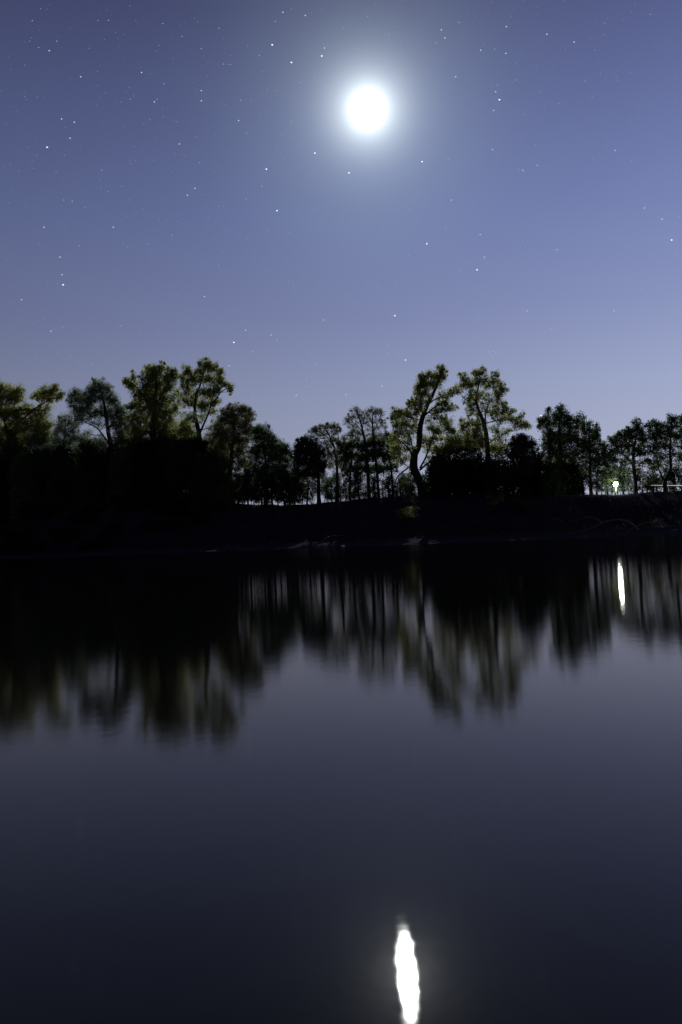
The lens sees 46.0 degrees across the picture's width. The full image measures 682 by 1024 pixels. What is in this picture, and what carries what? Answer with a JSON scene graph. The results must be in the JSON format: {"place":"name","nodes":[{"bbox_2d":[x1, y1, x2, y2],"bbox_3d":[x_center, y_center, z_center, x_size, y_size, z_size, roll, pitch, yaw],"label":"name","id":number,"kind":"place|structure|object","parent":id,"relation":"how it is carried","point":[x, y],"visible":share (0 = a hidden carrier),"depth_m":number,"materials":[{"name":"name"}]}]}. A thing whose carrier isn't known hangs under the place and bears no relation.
{"place":"outdoors","nodes":[
{"label":"outdoors","id":0,"kind":"place"},
{"bbox_2d":[0,534,681,1023],"bbox_3d":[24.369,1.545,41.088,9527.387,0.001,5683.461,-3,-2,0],"label":"water","id":1,"kind":"structure","parent":0,"point":[404,784],"depth_m":4.22,"materials":[{"name":"liquid"}]},
{"bbox_2d":[0,491,681,558],"bbox_3d":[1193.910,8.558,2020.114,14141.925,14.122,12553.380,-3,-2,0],"label":"ground","id":2,"kind":"structure","parent":0,"point":[412,529],"depth_m":127.00,"materials":[{"name":"black soil"}]},
{"bbox_2d":[0,427,32,453],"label":"understorey tree","id":3,"kind":"object","parent":2,"relation":"on","point":[14,439],"visible":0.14,"depth_m":189.29,"materials":[{"name":"green plant"}]},
{"bbox_2d":[0,378,65,448],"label":"cottonwood tree","id":4,"kind":"object","parent":2,"relation":"on","point":[40,425],"visible":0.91,"depth_m":188.60,"materials":[{"name":"green plant"}]},
{"bbox_2d":[24,434,46,453],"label":"understorey tree","id":5,"kind":"object","parent":2,"relation":"on","point":[27,446],"visible":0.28,"depth_m":187.01,"materials":[{"name":"green plant"}]},
{"bbox_2d":[39,430,53,447],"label":"understorey tree","id":6,"kind":"object","parent":2,"relation":"on","point":[45,438],"visible":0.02,"depth_m":186.61,"materials":[{"name":"green plant"}]},
{"bbox_2d":[42,440,78,518],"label":"understorey tree","id":7,"kind":"object","parent":2,"relation":"on","point":[55,486],"visible":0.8,"depth_m":171.84,"materials":[{"name":"green plant"}]},
{"bbox_2d":[45,412,83,448],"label":"young tree","id":8,"kind":"object","parent":2,"relation":"on","point":[63,430],"visible":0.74,"depth_m":180.19,"materials":[{"name":"green plant"}]},
{"bbox_2d":[74,431,89,451],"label":"understorey tree","id":9,"kind":"object","parent":2,"relation":"on","point":[84,438],"visible":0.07,"depth_m":181.75,"materials":[{"name":"green plant"}]},
{"bbox_2d":[68,438,109,514],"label":"understorey tree","id":10,"kind":"object","parent":2,"relation":"on","point":[85,454],"visible":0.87,"depth_m":166.62,"materials":[{"name":"green plant"}]},
{"bbox_2d":[76,540,112,550],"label":"bush","id":11,"kind":"object","parent":2,"relation":"on","point":[91,543],"visible":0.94,"depth_m":150.96,"materials":[{"name":"green plant"}]},
{"bbox_2d":[64,376,131,459],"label":"rounded tree","id":12,"kind":"object","parent":2,"relation":"on","point":[94,396],"visible":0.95,"depth_m":169.42,"materials":[{"name":"green plant"}]},
{"bbox_2d":[83,449,114,505],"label":"understorey tree","id":13,"kind":"object","parent":2,"relation":"on","point":[106,484],"visible":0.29,"depth_m":167.18,"materials":[{"name":"green plant"}]},
{"bbox_2d":[90,433,108,446],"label":"understorey tree","id":14,"kind":"object","parent":2,"relation":"on","point":[102,440],"visible":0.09,"depth_m":177.19,"materials":[{"name":"green plant"}]},
{"bbox_2d":[100,441,119,504],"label":"understorey tree","id":15,"kind":"object","parent":2,"relation":"on","point":[110,451],"visible":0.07,"depth_m":168.70,"materials":[{"name":"green plant"}]},
{"bbox_2d":[107,428,130,448],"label":"understorey tree","id":16,"kind":"object","parent":2,"relation":"on","point":[123,438],"visible":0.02,"depth_m":171.96,"materials":[{"name":"green plant"}]},
{"bbox_2d":[124,427,149,446],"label":"understorey tree","id":17,"kind":"object","parent":2,"relation":"on","point":[134,440],"visible":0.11,"depth_m":167.20,"materials":[{"name":"green plant"}]},
{"bbox_2d":[121,360,182,452],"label":"cottonwood tree","id":18,"kind":"object","parent":2,"relation":"on","point":[153,388],"visible":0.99,"depth_m":164.51,"materials":[{"name":"green plant"}]},
{"bbox_2d":[170,424,187,442],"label":"understorey tree","id":19,"kind":"object","parent":2,"relation":"on","point":[175,435],"visible":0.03,"depth_m":165.73,"materials":[{"name":"green plant"}]},
{"bbox_2d":[166,357,234,443],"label":"cottonwood tree","id":20,"kind":"object","parent":2,"relation":"on","point":[217,383],"visible":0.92,"depth_m":158.01,"materials":[{"name":"green plant"}]},
{"bbox_2d":[203,430,229,456],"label":"understorey tree","id":21,"kind":"object","parent":2,"relation":"on","point":[209,435],"visible":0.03,"depth_m":159.87,"materials":[{"name":"green plant"}]},
{"bbox_2d":[200,454,238,505],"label":"understorey tree","id":22,"kind":"object","parent":2,"relation":"on","point":[223,494],"visible":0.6,"depth_m":151.62,"materials":[{"name":"green plant"}]},
{"bbox_2d":[207,402,257,494],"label":"leafy tree","id":23,"kind":"object","parent":2,"relation":"on","point":[229,418],"visible":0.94,"depth_m":152.91,"materials":[{"name":"green plant"}]},
{"bbox_2d":[227,472,246,503],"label":"understorey tree","id":24,"kind":"object","parent":2,"relation":"on","point":[237,475],"visible":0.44,"depth_m":153.90,"materials":[{"name":"green plant"}]},
{"bbox_2d":[234,468,258,505],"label":"understorey tree","id":25,"kind":"object","parent":2,"relation":"on","point":[244,489],"visible":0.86,"depth_m":147.55,"materials":[{"name":"green plant"}]},
{"bbox_2d":[249,463,272,506],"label":"understorey tree","id":26,"kind":"object","parent":2,"relation":"on","point":[260,482],"visible":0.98,"depth_m":145.66,"materials":[{"name":"green plant"}]},
{"bbox_2d":[242,421,293,480],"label":"leafy tree","id":27,"kind":"object","parent":2,"relation":"on","point":[269,446],"visible":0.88,"depth_m":147.73,"materials":[{"name":"green plant"}]},
{"bbox_2d":[268,473,278,500],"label":"sapling","id":28,"kind":"object","parent":2,"relation":"on","point":[271,482],"visible":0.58,"depth_m":147.38,"materials":[{"name":"green plant"}]},
{"bbox_2d":[266,472,281,504],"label":"understorey tree","id":29,"kind":"object","parent":2,"relation":"on","point":[274,494],"visible":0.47,"depth_m":148.16,"materials":[{"name":"green plant"}]},
{"bbox_2d":[273,461,295,506],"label":"understorey tree","id":30,"kind":"object","parent":2,"relation":"on","point":[283,478],"visible":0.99,"depth_m":143.51,"materials":[{"name":"green plant"}]},
{"bbox_2d":[285,468,306,504],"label":"understorey tree","id":31,"kind":"object","parent":2,"relation":"on","point":[298,499],"visible":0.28,"depth_m":146.86,"materials":[{"name":"green plant"}]},
{"bbox_2d":[297,471,316,503],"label":"understorey tree","id":32,"kind":"object","parent":2,"relation":"on","point":[311,489],"visible":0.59,"depth_m":147.54,"materials":[{"name":"green plant"}]},
{"bbox_2d":[286,434,328,503],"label":"leafy tree","id":33,"kind":"object","parent":2,"relation":"on","point":[309,454],"visible":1,"depth_m":141.42,"materials":[{"name":"green plant"}]},
{"bbox_2d":[310,472,329,501],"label":"understorey tree","id":34,"kind":"object","parent":2,"relation":"on","point":[315,487],"visible":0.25,"depth_m":149.73,"materials":[{"name":"green plant"}]},
{"bbox_2d":[320,476,332,501],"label":"sapling","id":35,"kind":"object","parent":2,"relation":"on","point":[327,481],"visible":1,"depth_m":142.21,"materials":[{"name":"green plant"}]},
{"bbox_2d":[305,420,349,500],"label":"bare crowned tree","id":36,"kind":"object","parent":2,"relation":"on","point":[329,441],"visible":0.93,"depth_m":143.40,"materials":[{"name":"green plant"}]},
{"bbox_2d":[322,476,334,501],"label":"sapling","id":37,"kind":"object","parent":2,"relation":"on","point":[331,479],"visible":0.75,"depth_m":143.38,"materials":[{"name":"green plant"}]},
{"bbox_2d":[324,480,340,501],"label":"sapling","id":38,"kind":"object","parent":2,"relation":"on","point":[334,488],"visible":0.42,"depth_m":145.29,"materials":[{"name":"green plant"}]},
{"bbox_2d":[328,467,344,500],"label":"understorey tree","id":39,"kind":"object","parent":2,"relation":"on","point":[340,481],"visible":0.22,"depth_m":148.56,"materials":[{"name":"green plant"}]},
{"bbox_2d":[331,471,342,500],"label":"sapling","id":40,"kind":"object","parent":2,"relation":"on","point":[340,488],"visible":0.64,"depth_m":145.36,"materials":[{"name":"green plant"}]},
{"bbox_2d":[2,489,681,555],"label":"weeds","id":41,"kind":"object","parent":2,"relation":"on","point":[538,531],"visible":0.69,"depth_m":125.83,"materials":[{"name":"green plant"}]},
{"bbox_2d":[338,477,350,500],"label":"sapling","id":42,"kind":"object","parent":2,"relation":"on","point":[344,492],"visible":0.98,"depth_m":139.86,"materials":[{"name":"green plant"}]},
{"bbox_2d":[340,474,360,500],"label":"understorey tree","id":43,"kind":"object","parent":2,"relation":"on","point":[348,489],"visible":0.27,"depth_m":143.94,"materials":[{"name":"green plant"}]},
{"bbox_2d":[348,468,360,499],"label":"sapling","id":44,"kind":"object","parent":2,"relation":"on","point":[354,489],"visible":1,"depth_m":140.08,"materials":[{"name":"green plant"}]},
{"bbox_2d":[349,468,361,495],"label":"sapling","id":45,"kind":"object","parent":2,"relation":"on","point":[352,470],"visible":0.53,"depth_m":142.25,"materials":[{"name":"green plant"}]},
{"bbox_2d":[346,472,366,499],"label":"understorey tree","id":46,"kind":"object","parent":2,"relation":"on","point":[361,484],"visible":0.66,"depth_m":141.36,"materials":[{"name":"green plant"}]},
{"bbox_2d":[342,403,387,497],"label":"bare crowned tree","id":47,"kind":"object","parent":2,"relation":"on","point":[357,431],"visible":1,"depth_m":139.30,"materials":[{"name":"green plant"}]},
{"bbox_2d":[336,431,399,481],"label":"leafy tree","id":48,"kind":"object","parent":2,"relation":"on","point":[359,459],"visible":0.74,"depth_m":143.95,"materials":[{"name":"green plant"}]},
{"bbox_2d":[362,473,375,498],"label":"sapling","id":49,"kind":"object","parent":2,"relation":"on","point":[373,481],"visible":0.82,"depth_m":139.72,"materials":[{"name":"green plant"}]},
{"bbox_2d":[366,475,380,497],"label":"sapling","id":50,"kind":"object","parent":2,"relation":"on","point":[375,495],"visible":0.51,"depth_m":142.53,"materials":[{"name":"green plant"}]},
{"bbox_2d":[365,469,385,497],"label":"understorey tree","id":51,"kind":"object","parent":2,"relation":"on","point":[375,483],"visible":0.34,"depth_m":142.99,"materials":[{"name":"green plant"}]},
{"bbox_2d":[379,467,390,497],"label":"sapling","id":52,"kind":"object","parent":2,"relation":"on","point":[383,482],"visible":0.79,"depth_m":137.96,"materials":[{"name":"green plant"}]},
{"bbox_2d":[379,469,398,496],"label":"understorey tree","id":53,"kind":"object","parent":2,"relation":"on","point":[390,476],"visible":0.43,"depth_m":142.68,"materials":[{"name":"green plant"}]},
{"bbox_2d":[382,477,398,496],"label":"sapling","id":54,"kind":"object","parent":2,"relation":"on","point":[390,490],"visible":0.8,"depth_m":136.51,"materials":[{"name":"green plant"}]},
{"bbox_2d":[394,468,405,495],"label":"sapling","id":55,"kind":"object","parent":2,"relation":"on","point":[398,478],"visible":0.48,"depth_m":139.68,"materials":[{"name":"green plant"}]},
{"bbox_2d":[389,467,414,495],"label":"understorey tree","id":56,"kind":"object","parent":2,"relation":"on","point":[398,482],"visible":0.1,"depth_m":142.94,"materials":[{"name":"green plant"}]},
{"bbox_2d":[396,475,409,495],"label":"sapling","id":57,"kind":"object","parent":2,"relation":"on","point":[401,481],"visible":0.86,"depth_m":135.09,"materials":[{"name":"green plant"}]},
{"bbox_2d":[399,473,412,495],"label":"sapling","id":58,"kind":"object","parent":2,"relation":"on","point":[407,474],"visible":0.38,"depth_m":140.01,"materials":[{"name":"green plant"}]},
{"bbox_2d":[394,505,419,521],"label":"bush","id":59,"kind":"object","parent":2,"relation":"on","point":[403,513],"visible":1,"depth_m":123.24,"materials":[{"name":"green plant"}]},
{"bbox_2d":[397,474,417,495],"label":"understorey tree","id":60,"kind":"object","parent":2,"relation":"on","point":[416,490],"visible":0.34,"depth_m":140.29,"materials":[{"name":"green plant"}]},
{"bbox_2d":[404,468,419,495],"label":"sapling","id":61,"kind":"object","parent":2,"relation":"on","point":[410,486],"visible":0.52,"depth_m":136.68,"materials":[{"name":"green plant"}]},
{"bbox_2d":[386,363,463,498],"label":"leaning cottonwood tree","id":62,"kind":"object","parent":2,"relation":"on","point":[424,385],"visible":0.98,"depth_m":130.62,"materials":[{"name":"green plant"}]},
{"bbox_2d":[420,458,440,496],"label":"understorey tree","id":63,"kind":"object","parent":2,"relation":"on","point":[431,476],"visible":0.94,"depth_m":128.85,"materials":[{"name":"green plant"}]},
{"bbox_2d":[426,434,506,492],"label":"spreading tree","id":64,"kind":"object","parent":2,"relation":"on","point":[476,454],"visible":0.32,"depth_m":130.06,"materials":[{"name":"green plant"}]},
{"bbox_2d":[451,366,532,494],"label":"cottonwood tree","id":65,"kind":"object","parent":2,"relation":"on","point":[474,438],"visible":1,"depth_m":127.16,"materials":[{"name":"green plant"}]},
{"bbox_2d":[486,494,503,506],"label":"bush","id":66,"kind":"object","parent":2,"relation":"on","point":[500,498],"visible":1,"depth_m":119.91,"materials":[{"name":"green plant"}]},
{"bbox_2d":[494,469,515,493],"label":"understorey tree","id":67,"kind":"object","parent":2,"relation":"on","point":[505,490],"visible":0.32,"depth_m":127.25,"materials":[{"name":"green plant"}]},
{"bbox_2d":[505,475,517,493],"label":"understorey tree","id":68,"kind":"object","parent":2,"relation":"on","point":[514,491],"visible":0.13,"depth_m":127.38,"materials":[{"name":"green plant"}]},
{"bbox_2d":[495,432,545,494],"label":"leafy tree","id":69,"kind":"object","parent":2,"relation":"on","point":[521,445],"visible":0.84,"depth_m":121.45,"materials":[{"name":"green plant"}]},
{"bbox_2d":[537,463,563,496],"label":"understorey tree","id":70,"kind":"object","parent":2,"relation":"on","point":[547,478],"visible":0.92,"depth_m":119.40,"materials":[{"name":"green plant"}]},
{"bbox_2d":[535,402,586,492],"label":"pointed tree","id":71,"kind":"object","parent":2,"relation":"on","point":[561,436],"visible":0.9,"depth_m":120.93,"materials":[{"name":"green plant"}]},
{"bbox_2d":[552,459,573,495],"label":"understorey tree","id":72,"kind":"object","parent":2,"relation":"on","point":[567,476],"visible":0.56,"depth_m":120.47,"materials":[{"name":"green plant"}]},
{"bbox_2d":[565,462,585,495],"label":"understorey tree","id":73,"kind":"object","parent":2,"relation":"on","point":[570,471],"visible":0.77,"depth_m":121.20,"materials":[{"name":"green plant"}]},
{"bbox_2d":[571,470,583,493],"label":"sapling","id":74,"kind":"object","parent":2,"relation":"on","point":[581,479],"visible":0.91,"depth_m":121.35,"materials":[{"name":"green plant"}]},
{"bbox_2d":[577,468,592,494],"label":"understorey tree","id":75,"kind":"object","parent":2,"relation":"on","point":[586,478],"visible":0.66,"depth_m":121.73,"materials":[{"name":"green plant"}]},
{"bbox_2d":[571,420,617,493],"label":"leafy tree","id":76,"kind":"object","parent":2,"relation":"on","point":[589,451],"visible":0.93,"depth_m":120.02,"materials":[{"name":"green plant"}]},
{"bbox_2d":[583,472,605,492],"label":"understorey tree","id":77,"kind":"object","parent":2,"relation":"on","point":[588,483],"visible":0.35,"depth_m":122.47,"materials":[{"name":"green plant"}]},
{"bbox_2d":[592,469,603,493],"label":"sapling","id":78,"kind":"object","parent":2,"relation":"on","point":[596,489],"visible":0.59,"depth_m":120.80,"materials":[{"name":"green plant"}]},
{"bbox_2d":[593,469,609,493],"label":"sapling","id":79,"kind":"object","parent":2,"relation":"on","point":[600,482],"visible":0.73,"depth_m":119.36,"materials":[{"name":"green plant"}]},
{"bbox_2d":[595,469,611,494],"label":"sapling","id":80,"kind":"object","parent":2,"relation":"on","point":[608,489],"visible":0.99,"depth_m":118.30,"materials":[{"name":"green plant"}]},
{"bbox_2d":[566,516,653,533],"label":"fallen tree","id":81,"kind":"object","parent":2,"relation":"on","point":[632,524],"visible":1,"depth_m":97.92,"materials":[{"name":"brown wood"}]},
{"bbox_2d":[604,471,620,494],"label":"sapling","id":82,"kind":"object","parent":2,"relation":"on","point":[613,489],"visible":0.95,"depth_m":117.80,"materials":[{"name":"green plant"}]},
{"bbox_2d":[605,470,619,494],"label":"sapling","id":83,"kind":"object","parent":2,"relation":"on","point":[612,484],"visible":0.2,"depth_m":121.77,"materials":[{"name":"green plant"}]},
{"bbox_2d":[612,470,624,494],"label":"sapling","id":84,"kind":"object","parent":2,"relation":"on","point":[620,478],"visible":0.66,"depth_m":119.37,"materials":[{"name":"green plant"}]},
{"bbox_2d":[617,468,632,494],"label":"sapling","id":85,"kind":"object","parent":2,"relation":"on","point":[625,490],"visible":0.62,"depth_m":119.84,"materials":[{"name":"green plant"}]},
{"bbox_2d":[620,475,632,493],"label":"sapling","id":86,"kind":"object","parent":2,"relation":"on","point":[627,483],"visible":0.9,"depth_m":118.61,"materials":[{"name":"green plant"}]},
{"bbox_2d":[603,416,653,493],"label":"broad tree","id":87,"kind":"object","parent":2,"relation":"on","point":[630,434],"visible":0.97,"depth_m":115.52,"materials":[{"name":"green plant"}]},
{"bbox_2d":[629,468,645,492],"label":"understorey tree","id":88,"kind":"object","parent":2,"relation":"on","point":[639,478],"visible":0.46,"depth_m":119.89,"materials":[{"name":"green plant"}]},
{"bbox_2d":[636,466,645,492],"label":"sapling","id":89,"kind":"object","parent":2,"relation":"on","point":[641,479],"visible":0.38,"depth_m":120.70,"materials":[{"name":"green plant"}]},
{"bbox_2d":[640,471,653,492],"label":"sapling","id":90,"kind":"object","parent":2,"relation":"on","point":[646,487],"visible":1,"depth_m":114.88,"materials":[{"name":"green plant"}]},
{"bbox_2d":[641,474,658,491],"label":"sapling","id":91,"kind":"object","parent":2,"relation":"on","point":[652,477],"visible":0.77,"depth_m":115.65,"materials":[{"name":"green plant"}]},
{"bbox_2d":[644,463,660,491],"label":"understorey tree","id":92,"kind":"object","parent":2,"relation":"on","point":[653,471],"visible":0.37,"depth_m":120.31,"materials":[{"name":"green plant"}]},
{"bbox_2d":[629,485,681,493],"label":"light rail","id":93,"kind":"object","parent":2,"relation":"on","point":[661,488],"visible":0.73,"depth_m":114.32,"materials":[{"name":"metal"}]},
{"bbox_2d":[652,473,660,491],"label":"sapling","id":94,"kind":"object","parent":2,"relation":"on","point":[656,483],"visible":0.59,"depth_m":119.62,"materials":[{"name":"green plant"}]},
{"bbox_2d":[642,413,681,491],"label":"broad tree","id":95,"kind":"object","parent":2,"relation":"on","point":[658,435],"visible":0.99,"depth_m":113.81,"materials":[{"name":"green plant"}]},
{"bbox_2d":[656,458,675,491],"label":"understorey tree","id":96,"kind":"object","parent":2,"relation":"on","point":[663,469],"visible":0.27,"depth_m":118.46,"materials":[{"name":"green plant"}]},
{"bbox_2d":[662,467,678,490],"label":"sapling","id":97,"kind":"object","parent":2,"relation":"on","point":[672,475],"visible":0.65,"depth_m":114.83,"materials":[{"name":"green plant"}]},
{"bbox_2d":[663,463,681,489],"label":"understorey tree","id":98,"kind":"object","parent":2,"relation":"on","point":[676,467],"visible":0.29,"depth_m":117.12,"materials":[{"name":"green plant"}]},
{"bbox_2d":[668,468,681,490],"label":"sapling","id":99,"kind":"object","parent":2,"relation":"on","point":[672,487],"visible":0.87,"depth_m":114.80,"materials":[{"name":"green plant"}]},
{"bbox_2d":[671,413,681,468],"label":"leafy tree","id":100,"kind":"object","parent":2,"relation":"on","point":[678,436],"visible":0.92,"depth_m":114.10,"materials":[{"name":"green plant"}]},
{"bbox_2d":[0,0,681,504],"label":"sky","id":101,"kind":"structure","parent":0,"point":[312,317],"materials":[{"name":"blue"}]},
{"bbox_2d":[8,2,679,415],"bbox_3d":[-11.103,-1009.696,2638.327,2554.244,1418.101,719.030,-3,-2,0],"label":"faint stars","id":102,"kind":"object","parent":101,"relation":"in","point":[364,210],"visible":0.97,"depth_m":2674.23,"materials":[{"name":"white"}]},
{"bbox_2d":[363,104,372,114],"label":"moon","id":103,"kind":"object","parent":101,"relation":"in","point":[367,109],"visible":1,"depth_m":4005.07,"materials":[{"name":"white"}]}
]}

